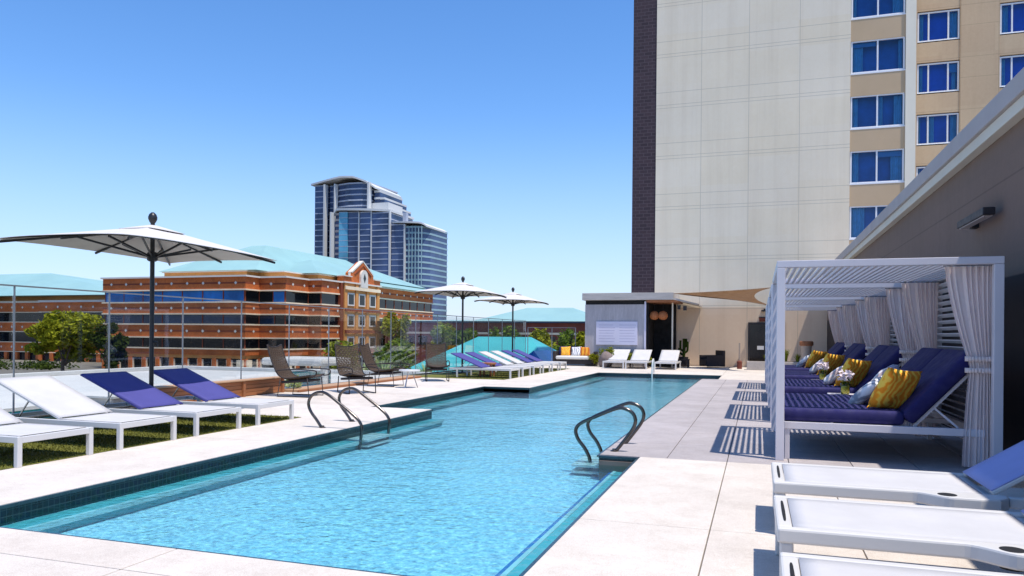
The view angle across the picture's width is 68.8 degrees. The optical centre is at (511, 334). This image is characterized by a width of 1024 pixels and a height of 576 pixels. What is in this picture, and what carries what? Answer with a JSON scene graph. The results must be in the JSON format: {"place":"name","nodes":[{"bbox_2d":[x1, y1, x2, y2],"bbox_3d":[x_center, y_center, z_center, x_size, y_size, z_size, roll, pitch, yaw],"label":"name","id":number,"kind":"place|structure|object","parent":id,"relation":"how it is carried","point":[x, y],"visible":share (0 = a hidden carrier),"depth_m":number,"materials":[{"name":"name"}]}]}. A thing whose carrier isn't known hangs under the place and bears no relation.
{"place":"outdoors","nodes":[
{"label":"outdoors","id":0,"kind":"place"},
{"bbox_2d":[0,397,48,417],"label":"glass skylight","id":1,"kind":"object","parent":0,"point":[6,404],"visible":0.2,"depth_m":13.18},
{"bbox_2d":[0,359,104,373],"bbox_3d":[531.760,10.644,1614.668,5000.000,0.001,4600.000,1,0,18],"label":"ground","id":2,"kind":"structure","parent":0,"point":[89,365],"depth_m":120.33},
{"bbox_2d":[0,358,79,369],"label":"hedge mass","id":3,"kind":"object","parent":2,"relation":"on","point":[41,364],"visible":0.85,"depth_m":116.94,"materials":[{"name":"green plant"}]},
{"bbox_2d":[0,273,104,361],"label":"brick office","id":4,"kind":"structure","parent":2,"relation":"on","point":[33,306],"depth_m":153.39,"materials":[{"name":"orange brick"}]},
{"bbox_2d":[0,352,101,361],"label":"ribbon window","id":5,"kind":"structure","parent":4,"relation":"in","point":[22,354],"depth_m":152.71,"materials":[{"name":"black glass"}]},
{"bbox_2d":[0,312,104,321],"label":"ribbon window","id":6,"kind":"structure","parent":4,"relation":"in","point":[4,317],"depth_m":153.23,"materials":[{"name":"blue glass"}]},
{"bbox_2d":[0,332,104,341],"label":"ribbon window","id":7,"kind":"structure","parent":4,"relation":"in","point":[4,336],"depth_m":154.13,"materials":[{"name":"blue glass"}]},
{"bbox_2d":[23,309,113,370],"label":"leafy tree","id":8,"kind":"object","parent":2,"relation":"on","point":[64,334],"visible":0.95,"depth_m":78.24,"materials":[{"name":"green plant"}]},
{"bbox_2d":[87,322,129,368],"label":"leafy tree","id":9,"kind":"object","parent":2,"relation":"on","point":[98,341],"visible":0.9,"depth_m":78.14,"materials":[{"name":"green plant"}]},
{"bbox_2d":[100,245,434,368],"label":"brick office","id":10,"kind":"structure","parent":2,"relation":"on","point":[212,332],"depth_m":118.91,"materials":[{"name":"orange brick"}]},
{"bbox_2d":[121,357,312,367],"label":"ribbon window","id":11,"kind":"structure","parent":10,"relation":"in","point":[137,360],"depth_m":116.97,"materials":[{"name":"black glass"}]},
{"bbox_2d":[110,337,384,348],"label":"ribbon window","id":12,"kind":"structure","parent":10,"relation":"in","point":[134,342],"depth_m":116.57,"materials":[{"name":"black glass"}]},
{"bbox_2d":[123,314,399,326],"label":"ribbon window","id":13,"kind":"structure","parent":10,"relation":"in","point":[248,319],"depth_m":117.63,"materials":[{"name":"blue glass"}]},
{"bbox_2d":[129,290,431,311],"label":"ribbon window","id":14,"kind":"structure","parent":10,"relation":"in","point":[254,296],"depth_m":120.57,"materials":[{"name":"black glass"}]},
{"bbox_2d":[373,338,416,367],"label":"leafy tree","id":15,"kind":"object","parent":2,"relation":"on","point":[395,344],"visible":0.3,"depth_m":61.84,"materials":[{"name":"green plant"}]},
{"bbox_2d":[430,324,465,350],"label":"leafy tree","id":16,"kind":"object","parent":2,"relation":"on","point":[446,336],"visible":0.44,"depth_m":66.44,"materials":[{"name":"green plant"}]},
{"bbox_2d":[381,308,584,367],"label":"brick office","id":17,"kind":"structure","parent":2,"relation":"on","point":[570,318],"depth_m":129.22,"materials":[{"name":"brown brick"}]},
{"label":"planting bed","id":18,"kind":"structure","parent":2,"relation":"on","visible":0},
{"bbox_2d":[323,339,363,369],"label":"leafy tree","id":19,"kind":"object","parent":18,"relation":"on","point":[332,349],"visible":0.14,"depth_m":44.85,"materials":[{"name":"green plant"}]},
{"bbox_2d":[381,347,410,368],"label":"leafy tree","id":20,"kind":"object","parent":18,"relation":"on","point":[399,353],"visible":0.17,"depth_m":42.65,"materials":[{"name":"green plant"}]},
{"bbox_2d":[81,391,130,408],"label":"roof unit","id":21,"kind":"structure","parent":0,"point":[101,397],"depth_m":14.55,"materials":[{"name":"metal"}]},
{"bbox_2d":[0,365,444,397],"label":"low white wall","id":22,"kind":"structure","parent":0,"point":[74,380],"depth_m":30.82,"materials":[{"name":"white concrete"}]},
{"bbox_2d":[262,356,350,385],"bbox_3d":[-6.894,1.250,25.166,2.280,0.980,1.900,1,0,18],"label":"white canopy","id":23,"kind":"object","parent":22,"relation":"on","point":[321,362],"visible":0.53,"depth_m":24.38,"materials":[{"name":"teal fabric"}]},
{"bbox_2d":[0,368,567,469],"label":"lawn","id":24,"kind":"structure","parent":0,"point":[440,375],"depth_m":9.43,"materials":[{"name":"green plant"}]},
{"bbox_2d":[0,408,92,467],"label":"sun lounger","id":25,"kind":"object","parent":24,"relation":"on","point":[12,427],"visible":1,"depth_m":7.63,"materials":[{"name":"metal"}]},
{"bbox_2d":[0,375,176,449],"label":"sun lounger","id":26,"kind":"object","parent":24,"relation":"on","point":[61,402],"visible":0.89,"depth_m":8.88,"materials":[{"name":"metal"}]},
{"bbox_2d":[0,212,276,418],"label":"market umbrella","id":27,"kind":"object","parent":24,"relation":"on","point":[152,243],"visible":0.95,"depth_m":10.96,"materials":[{"name":"fabric"}]},
{"bbox_2d":[80,371,240,435],"bbox_3d":[-4.731,0.893,10.037,1.978,0.731,0.850,1,0,19],"label":"sun lounger","id":28,"kind":"object","parent":24,"relation":"on","point":[134,391],"visible":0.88,"depth_m":10.02,"materials":[{"name":"metal"}]},
{"bbox_2d":[154,368,293,424],"bbox_3d":[-4.354,0.896,11.181,1.978,0.731,0.850,1,0,18],"label":"sun lounger","id":29,"kind":"object","parent":24,"relation":"on","point":[198,387],"visible":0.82,"depth_m":11.16,"materials":[{"name":"metal"}]},
{"bbox_2d":[415,276,506,373],"bbox_3d":[-1.648,-0.331,24.970,2.061,3.233,3.261,1,0,17],"label":"market umbrella","id":30,"kind":"object","parent":24,"relation":"on","point":[462,289],"visible":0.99,"depth_m":24.91,"materials":[{"name":"fabric"}]},
{"bbox_2d":[449,353,519,378],"bbox_3d":[-0.829,0.927,22.776,1.978,0.731,0.850,1,0,19],"label":"sun lounger","id":31,"kind":"object","parent":24,"relation":"on","point":[479,364],"visible":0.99,"depth_m":22.68,"materials":[{"name":"metal"}]},
{"bbox_2d":[464,352,530,376],"bbox_3d":[-0.466,0.930,23.894,1.978,0.731,0.850,1,0,18],"label":"sun lounger","id":32,"kind":"object","parent":24,"relation":"on","point":[479,357],"visible":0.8,"depth_m":23.86,"materials":[{"name":"fabric"}]},
{"bbox_2d":[479,351,540,374],"bbox_3d":[-0.092,0.934,25.035,1.978,0.731,0.850,1,0,18],"label":"sun lounger","id":33,"kind":"object","parent":24,"relation":"on","point":[498,359],"visible":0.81,"depth_m":25.03,"materials":[{"name":"metal"}]},
{"bbox_2d":[490,351,549,372],"bbox_3d":[0.277,0.937,26.196,1.978,0.731,0.850,1,0,19],"label":"sun lounger","id":34,"kind":"object","parent":24,"relation":"on","point":[508,357],"visible":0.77,"depth_m":26.21,"materials":[{"name":"metal"}]},
{"bbox_2d":[500,350,558,371],"bbox_3d":[0.637,0.940,27.325,1.978,0.731,0.850,1,0,18],"label":"sun lounger","id":35,"kind":"object","parent":24,"relation":"on","point":[524,359],"visible":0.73,"depth_m":27.37,"materials":[{"name":"fabric"}]},
{"bbox_2d":[0,0,633,320],"label":"sky","id":36,"kind":"structure","parent":0,"point":[502,127],"materials":[{"name":"blue"}]},
{"bbox_2d":[0,375,717,573],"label":"water","id":37,"kind":"structure","parent":0,"point":[475,399],"depth_m":10.63,"materials":[{"name":"blue liquid"}]},
{"bbox_2d":[311,176,447,319],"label":"apartment tower","id":38,"kind":"structure","parent":0,"point":[374,227],"depth_m":333.74,"materials":[{"name":"blue glass"}]},
{"bbox_2d":[379,310,418,359],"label":"leafy tree","id":39,"kind":"object","parent":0,"point":[395,325],"visible":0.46,"depth_m":72.73,"materials":[{"name":"green plant"}]},
{"bbox_2d":[411,337,555,371],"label":"teal roofed pavilion","id":40,"kind":"structure","parent":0,"point":[539,350],"depth_m":50.64,"materials":[{"name":"metal"}]},
{"bbox_2d":[489,325,520,336],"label":"leafy tree","id":41,"kind":"object","parent":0,"point":[505,333],"visible":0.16,"depth_m":72.17,"materials":[{"name":"green plant"}]},
{"bbox_2d":[0,364,1023,575],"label":"pool deck","id":42,"kind":"structure","parent":0,"point":[645,516],"depth_m":5.48,"materials":[{"name":"concrete"}]},
{"bbox_2d":[132,376,284,408],"bbox_3d":[-5.695,1.078,14.480,0.260,0.345,4.030,1,0,18],"label":"timber planter","id":43,"kind":"object","parent":42,"relation":"on","point":[250,386],"visible":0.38,"depth_m":15.18,"materials":[{"name":"brown wood"}]},
{"bbox_2d":[0,284,525,417],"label":"glass fence","id":44,"kind":"object","parent":42,"relation":"on","point":[13,394],"visible":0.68,"depth_m":15.44,"materials":[{"name":"glass"}]},
{"bbox_2d":[267,344,330,397],"bbox_3d":[-4.391,0.730,15.395,1.144,1.058,0.626,1,0,13],"label":"wicker chair","id":45,"kind":"object","parent":42,"relation":"on","point":[282,370],"visible":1,"depth_m":15.40,"materials":[{"name":"brown wicker"}]},
{"bbox_2d":[307,391,362,449],"bbox_3d":[-2.423,1.424,10.223,0.875,1.310,0.090,1,0,18],"label":"pool handrail","id":46,"kind":"object","parent":42,"relation":"on","point":[350,412],"visible":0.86,"depth_m":10.22,"materials":[{"name":"silver metal"}]},
{"bbox_2d":[285,375,421,391],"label":"timber kerb","id":47,"kind":"structure","parent":42,"relation":"on","point":[334,385],"depth_m":18.48,"materials":[{"name":"brown wood"}]},
{"bbox_2d":[334,344,378,393],"bbox_3d":[-3.433,0.738,16.448,0.626,1.058,1.144,1,0,-34],"label":"wicker chair","id":48,"kind":"object","parent":42,"relation":"on","point":[352,374],"visible":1,"depth_m":16.75,"materials":[{"name":"wicker"}]},
{"bbox_2d":[0,373,720,575],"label":"pool basin","id":49,"kind":"object","parent":42,"relation":"in","point":[466,553],"visible":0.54,"depth_m":6.79,"materials":[{"name":"liquid"}]},
{"bbox_2d":[346,433,391,446],"bbox_3d":[-1.997,1.475,10.503,0.340,0.095,0.710,1,0,18],"label":"pool step","id":50,"kind":"object","parent":49,"relation":"on","point":[376,439],"visible":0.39,"depth_m":10.41,"materials":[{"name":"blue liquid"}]},
{"bbox_2d":[571,455,598,474],"bbox_3d":[0.935,1.501,8.674,0.335,0.095,0.730,1,0,18],"label":"pool step","id":51,"kind":"object","parent":49,"relation":"on","point":[586,471],"visible":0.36,"depth_m":8.38,"materials":[{"name":"blue tile"}]},
{"bbox_2d":[338,387,390,438],"bbox_3d":[-2.174,1.426,10.977,0.875,1.310,0.090,1,0,18],"label":"pool handrail","id":52,"kind":"object","parent":42,"relation":"on","point":[369,400],"visible":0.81,"depth_m":10.97,"materials":[{"name":"silver metal"}]},
{"bbox_2d":[358,343,409,386],"bbox_3d":[-3.189,0.740,18.631,1.144,1.058,0.626,1,0,14],"label":"wicker chair","id":53,"kind":"object","parent":42,"relation":"on","point":[366,355],"visible":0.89,"depth_m":18.64,"materials":[{"name":"brown wicker"}]},
{"bbox_2d":[425,342,449,380],"bbox_3d":[-2.089,0.750,20.849,0.626,1.058,1.144,1,0,-10],"label":"wicker chair","id":54,"kind":"object","parent":42,"relation":"on","point":[442,365],"visible":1,"depth_m":21.23,"materials":[{"name":"wicker"}]},
{"bbox_2d":[474,287,548,356],"bbox_3d":[0.029,-0.301,29.998,2.061,3.202,3.261,1,0,19],"label":"market umbrella","id":55,"kind":"object","parent":42,"relation":"on","point":[513,298],"visible":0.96,"depth_m":29.91,"materials":[{"name":"fabric"}]},
{"bbox_2d":[553,346,597,364],"bbox_3d":[2.766,0.884,32.235,1.910,0.760,0.930,1,0,18],"label":"outdoor sofa","id":56,"kind":"object","parent":42,"relation":"on","point":[577,360],"visible":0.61,"depth_m":31.85,"materials":[{"name":"wicker"}]},
{"bbox_2d":[602,349,630,368],"bbox_3d":[4.307,0.972,30.523,0.850,0.731,1.978,1,0,18],"label":"sun lounger","id":57,"kind":"object","parent":42,"relation":"on","point":[620,356],"visible":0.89,"depth_m":30.71,"materials":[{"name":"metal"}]},
{"bbox_2d":[625,349,651,368],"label":"sun lounger","id":58,"kind":"object","parent":42,"relation":"on","point":[640,356],"visible":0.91,"depth_m":30.52,"materials":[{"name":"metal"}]},
{"bbox_2d":[582,292,701,366],"bbox_3d":[5.611,-0.201,32.217,4.802,3.100,2.250,1,0,18],"label":"bar hut","id":59,"kind":"object","parent":42,"relation":"on","point":[657,336],"visible":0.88,"depth_m":31.75,"materials":[{"name":"grey wood"}]},
{"bbox_2d":[596,321,637,344],"bbox_3d":[4.422,-0.067,31.627,1.760,0.990,0.050,1,0,18],"label":"notice board","id":60,"kind":"object","parent":59,"relation":"attached to","point":[616,332],"visible":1,"depth_m":31.61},
{"bbox_2d":[674,287,770,304],"bbox_3d":[8.445,-1.536,30.009,4.001,0.986,4.481,1,0,18],"label":"shade sail","id":61,"kind":"object","parent":59,"relation":"attached to","point":[746,295],"visible":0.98,"depth_m":30.51,"materials":[{"name":"fabric"}]},
{"bbox_2d":[655,350,680,369],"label":"sun lounger","id":62,"kind":"object","parent":42,"relation":"on","point":[668,356],"visible":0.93,"depth_m":30.16,"materials":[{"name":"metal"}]},
{"bbox_2d":[678,339,688,366],"bbox_3d":[7.324,0.762,31.908,0.390,1.204,0.400,1,0,-20],"label":"potted cactus","id":63,"kind":"object","parent":42,"relation":"on","point":[685,345],"visible":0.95,"depth_m":31.85,"materials":[{"name":"plant"}]},
{"bbox_2d":[699,350,724,366],"bbox_3d":[8.402,0.988,31.369,0.800,0.670,0.910,1,0,-7],"label":"armchair","id":64,"kind":"object","parent":42,"relation":"on","point":[717,359],"visible":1,"depth_m":30.94,"materials":[{"name":"wicker"}]},
{"bbox_2d":[747,361,797,369],"bbox_3d":[10.403,1.216,29.314,2.300,0.350,0.560,1,0,18],"label":"planter box","id":65,"kind":"object","parent":42,"relation":"on","point":[755,365],"visible":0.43,"depth_m":29.28,"materials":[{"name":"concrete"}]},
{"bbox_2d":[799,341,813,358],"bbox_3d":[11.106,0.817,28.241,0.500,1.160,0.492,1,0,18],"label":"tall urn","id":66,"kind":"object","parent":42,"relation":"on","point":[806,348],"visible":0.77,"depth_m":28.08,"materials":[{"name":"ceramic"}]},
{"bbox_2d":[771,440,1023,510],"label":"resin lounger","id":67,"kind":"object","parent":42,"relation":"on","point":[999,472],"visible":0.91,"depth_m":4.87,"materials":[{"name":"white plastic"}]},
{"bbox_2d":[773,495,1023,575],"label":"resin lounger","id":68,"kind":"object","parent":42,"relation":"on","point":[994,537],"visible":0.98,"depth_m":3.75,"materials":[{"name":"white plastic"}]},
{"bbox_2d":[779,552,1023,575],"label":"resin lounger","id":69,"kind":"object","parent":42,"relation":"on","point":[793,564],"visible":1,"depth_m":3.09,"materials":[{"name":"white plastic"}]},
{"bbox_2d":[528,328,556,346],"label":"leafy tree","id":70,"kind":"object","parent":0,"point":[541,336],"visible":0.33,"depth_m":72.05,"materials":[{"name":"green plant"}]},
{"bbox_2d":[484,388,631,479],"bbox_3d":[1.544,1.716,16.543,12.710,0.695,34.400,1,0,18],"label":"deck base","id":71,"kind":"object","parent":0,"point":[616,464],"visible":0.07,"depth_m":8.09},
{"bbox_2d":[550,327,574,350],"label":"leafy tree","id":72,"kind":"object","parent":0,"point":[565,338],"visible":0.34,"depth_m":68.40,"materials":[{"name":"green plant"}]},
{"bbox_2d":[600,379,969,472],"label":"paved path","id":73,"kind":"structure","parent":0,"point":[722,420],"depth_m":9.41,"materials":[{"name":"beige concrete"}]},
{"bbox_2d":[574,406,636,468],"bbox_3d":[1.049,1.454,8.452,0.721,1.312,0.090,1,0,18],"label":"pool handrail","id":74,"kind":"object","parent":73,"relation":"on","point":[622,442],"visible":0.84,"depth_m":8.42,"materials":[{"name":"grey metal"}]},
{"bbox_2d":[586,401,645,452],"bbox_3d":[1.249,1.455,9.060,0.721,1.312,0.090,1,0,18],"label":"pool handrail","id":75,"kind":"object","parent":73,"relation":"on","point":[637,428],"visible":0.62,"depth_m":9.00,"materials":[{"name":"grey metal"}]},
{"bbox_2d":[765,304,841,383],"bbox_3d":[7.628,0.314,19.266,2.080,2.105,2.660,1,0,18],"label":"cabana","id":76,"kind":"object","parent":73,"relation":"on","point":[810,307],"visible":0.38,"depth_m":19.15,"materials":[{"name":"paint"}]},
{"bbox_2d":[827,310,843,342],"bbox_3d":[8.750,0.344,20.149,0.500,2.015,0.106,1,0,18],"label":"curtain","id":77,"kind":"object","parent":76,"relation":"hanging from","point":[835,326],"visible":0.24,"depth_m":20.17,"materials":[{"name":"fabric"}]},
{"bbox_2d":[837,308,850,350],"bbox_3d":[8.002,0.337,17.879,0.500,2.015,0.106,1,0,18],"label":"curtain","id":78,"kind":"object","parent":76,"relation":"hanging from","point":[845,336],"visible":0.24,"depth_m":17.91,"materials":[{"name":"fabric"}]},
{"bbox_2d":[766,297,864,401],"bbox_3d":[6.483,0.304,15.790,2.080,2.105,2.660,1,0,18],"label":"cabana","id":79,"kind":"object","parent":73,"relation":"on","point":[826,300],"visible":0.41,"depth_m":15.47,"materials":[{"name":"paint"}]},
{"bbox_2d":[842,305,861,344],"bbox_3d":[7.605,0.334,16.673,0.500,2.015,0.106,1,0,18],"label":"curtain","id":80,"kind":"object","parent":79,"relation":"hanging from","point":[851,320],"visible":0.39,"depth_m":16.68,"materials":[{"name":"fabric"}]},
{"bbox_2d":[855,300,875,355],"bbox_3d":[6.858,0.327,14.403,0.500,2.015,0.106,1,0,18],"label":"curtain","id":81,"kind":"object","parent":79,"relation":"hanging from","point":[870,347],"visible":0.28,"depth_m":14.43,"materials":[{"name":"fabric"}]},
{"bbox_2d":[785,342,845,370],"bbox_3d":[7.586,0.775,19.247,1.921,1.183,2.360,1,0,18],"label":"daybed","id":82,"kind":"object","parent":73,"relation":"on","point":[837,348],"visible":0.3,"depth_m":18.31,"materials":[{"name":"fabric"}]},
{"bbox_2d":[805,350,827,367],"bbox_3d":[7.498,0.611,18.434,0.500,0.500,0.172,5,26,-24],"label":"pillow","id":83,"kind":"object","parent":82,"relation":"on","point":[814,357],"visible":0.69,"depth_m":18.33,"materials":[{"name":"yellow fabric"}]},
{"bbox_2d":[785,343,867,379],"bbox_3d":[6.441,0.765,15.770,1.921,1.183,2.360,1,0,18],"label":"daybed","id":84,"kind":"object","parent":73,"relation":"on","point":[855,351],"visible":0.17,"depth_m":14.89,"materials":[{"name":"fabric"}]},
{"bbox_2d":[817,353,844,374],"bbox_3d":[6.366,0.601,14.932,0.500,0.500,0.172,5,26,-24],"label":"pillow","id":85,"kind":"object","parent":84,"relation":"on","point":[835,361],"visible":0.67,"depth_m":14.83,"materials":[{"name":"yellow fabric"}]},
{"bbox_2d":[768,283,917,422],"bbox_3d":[5.338,0.294,12.313,2.080,2.105,2.660,1,0,18],"label":"cabana","id":86,"kind":"object","parent":73,"relation":"on","point":[851,290],"visible":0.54,"depth_m":11.96,"materials":[{"name":"paint"}]},
{"bbox_2d":[863,296,889,346],"bbox_3d":[6.460,0.324,13.197,0.500,2.015,0.106,1,0,18],"label":"curtain","id":87,"kind":"object","parent":86,"relation":"hanging from","point":[877,311],"visible":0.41,"depth_m":13.20,"materials":[{"name":"fabric"}]},
{"bbox_2d":[885,288,916,425],"bbox_3d":[5.713,0.317,10.927,0.500,2.015,0.106,1,0,18],"label":"curtain","id":88,"kind":"object","parent":86,"relation":"hanging from","point":[902,328],"visible":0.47,"depth_m":10.94,"materials":[{"name":"fabric"}]},
{"bbox_2d":[827,393,859,423],"bbox_3d":[4.701,1.091,10.594,0.420,0.500,0.380,1,0,18],"label":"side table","id":89,"kind":"object","parent":73,"relation":"on","point":[842,394],"visible":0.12,"depth_m":10.68,"materials":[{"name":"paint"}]},
{"bbox_2d":[837,369,853,393],"bbox_3d":[4.712,0.664,10.575,0.233,0.350,0.234,1,0,18],"label":"flower vase","id":90,"kind":"object","parent":89,"relation":"on","point":[845,389],"visible":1,"depth_m":10.54,"materials":[{"name":"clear glass"}]},
{"bbox_2d":[784,345,910,425],"bbox_3d":[5.296,0.755,12.294,1.921,1.183,2.360,1,0,18],"label":"daybed","id":91,"kind":"object","parent":73,"relation":"on","point":[880,357],"visible":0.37,"depth_m":11.39,"materials":[{"name":"fabric"}]},
{"bbox_2d":[834,358,871,386],"bbox_3d":[5.215,0.591,11.437,0.500,0.500,0.172,6,26,-22],"label":"pillow","id":92,"kind":"object","parent":91,"relation":"on","point":[859,369],"visible":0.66,"depth_m":11.35,"materials":[{"name":"yellow fabric"}]},
{"bbox_2d":[784,348,984,463],"bbox_3d":[4.152,0.745,8.818,1.921,1.183,2.360,1,0,18],"label":"daybed","id":93,"kind":"object","parent":73,"relation":"on","point":[944,375],"visible":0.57,"depth_m":7.83,"materials":[{"name":"fabric"}]},
{"bbox_2d":[848,376,881,403],"bbox_3d":[4.043,0.635,8.454,0.440,0.162,0.440,-16,-28,-39],"label":"pillow","id":94,"kind":"object","parent":93,"relation":"on","point":[861,395],"visible":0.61,"depth_m":8.33,"materials":[{"name":"fabric"}]},
{"bbox_2d":[867,367,921,408],"bbox_3d":[4.070,0.581,7.961,0.500,0.500,0.172,6,26,-22],"label":"pillow","id":95,"kind":"object","parent":93,"relation":"on","point":[894,388],"visible":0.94,"depth_m":7.88,"materials":[{"name":"yellow fabric"}]},
{"bbox_2d":[771,256,1004,460],"bbox_3d":[4.193,0.284,8.837,2.080,2.105,2.660,1,0,18],"label":"cabana","id":96,"kind":"object","parent":73,"relation":"on","point":[893,270],"visible":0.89,"depth_m":7.89,"materials":[{"name":"paint"}]},
{"bbox_2d":[900,281,943,436],"bbox_3d":[5.315,0.314,9.720,0.500,2.015,0.106,1,0,18],"label":"curtain","id":97,"kind":"object","parent":96,"relation":"hanging from","point":[920,301],"visible":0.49,"depth_m":9.72,"materials":[{"name":"fabric"}]},
{"bbox_2d":[943,264,991,466],"bbox_3d":[4.568,0.307,7.450,0.500,2.015,0.106,1,0,18],"label":"curtain","id":98,"kind":"object","parent":96,"relation":"hanging from","point":[970,291],"visible":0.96,"depth_m":7.44,"materials":[{"name":"fabric"}]},
{"bbox_2d":[631,0,1023,366],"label":"hotel tower","id":99,"kind":"structure","parent":0,"point":[768,135],"depth_m":31.90,"materials":[{"name":"concrete"}]},
{"bbox_2d":[748,322,764,360],"bbox_3d":[10.767,0.434,31.691,1.480,1.920,0.059,1,0,18],"label":"glass door","id":100,"kind":"structure","parent":99,"relation":"attached to","point":[756,341],"depth_m":31.81,"materials":[{"name":"grey glass"}]},
{"bbox_2d":[849,205,887,239],"bbox_3d":[14.869,-4.579,30.586,2.070,1.390,0.320,1,0,18],"label":"window frame","id":101,"kind":"structure","parent":99,"relation":"in","point":[856,214],"depth_m":30.88,"materials":[{"name":"white metal"}]},
{"bbox_2d":[850,148,903,184],"bbox_3d":[14.888,-6.836,30.586,2.070,1.390,0.320,1,0,18],"label":"window frame","id":102,"kind":"structure","parent":99,"relation":"in","point":[896,157],"depth_m":30.50,"materials":[{"name":"white metal"}]},
{"bbox_2d":[850,92,904,129],"bbox_3d":[14.908,-9.093,30.586,2.070,1.390,0.319,1,0,18],"label":"window frame","id":103,"kind":"structure","parent":99,"relation":"in","point":[898,100],"depth_m":30.52,"materials":[{"name":"white metal"}]},
{"bbox_2d":[851,36,904,74],"bbox_3d":[14.928,-11.351,30.586,2.070,1.390,0.320,1,0,18],"label":"window frame","id":104,"kind":"structure","parent":99,"relation":"in","point":[856,49],"depth_m":30.67,"materials":[{"name":"white metal"}]},
{"bbox_2d":[851,0,905,19],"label":"window frame","id":105,"kind":"structure","parent":99,"relation":"in","point":[898,5],"depth_m":30.48,"materials":[{"name":"white metal"}]},
{"bbox_2d":[916,113,958,145],"bbox_3d":[18.387,-8.842,32.388,1.687,1.330,0.320,1,0,18],"label":"window frame","id":106,"kind":"structure","parent":99,"relation":"in","point":[930,121],"depth_m":32.37,"materials":[{"name":"white metal"}]},
{"bbox_2d":[917,9,959,43],"bbox_3d":[18.425,-13.294,32.388,1.687,1.330,0.320,1,0,18],"label":"window frame","id":107,"kind":"structure","parent":99,"relation":"in","point":[953,25],"depth_m":32.32,"materials":[{"name":"white metal"}]},
{"bbox_2d":[917,61,959,94],"bbox_3d":[18.406,-11.068,32.388,1.687,1.330,0.320,1,0,18],"label":"window frame","id":108,"kind":"structure","parent":99,"relation":"in","point":[951,68],"depth_m":32.30,"materials":[{"name":"white metal"}]},
{"bbox_2d":[999,55,1023,87],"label":"window frame","id":109,"kind":"structure","parent":99,"relation":"in","point":[1002,62],"depth_m":31.54,"materials":[{"name":"white metal"}]},
{"bbox_2d":[1000,2,1023,34],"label":"window frame","id":110,"kind":"structure","parent":99,"relation":"in","point":[1003,10],"depth_m":31.55,"materials":[{"name":"white metal"}]},
{"bbox_2d":[823,67,1023,450],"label":"side building","id":111,"kind":"structure","parent":0,"point":[976,163],"depth_m":9.44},
{"bbox_2d":[957,207,994,228],"bbox_3d":[5.749,-1.440,9.218,0.209,0.140,1.200,1,0,18],"label":"wall light","id":112,"kind":"object","parent":111,"relation":"attached to","point":[973,220],"visible":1,"depth_m":9.06,"materials":[{"name":"grey metal"}]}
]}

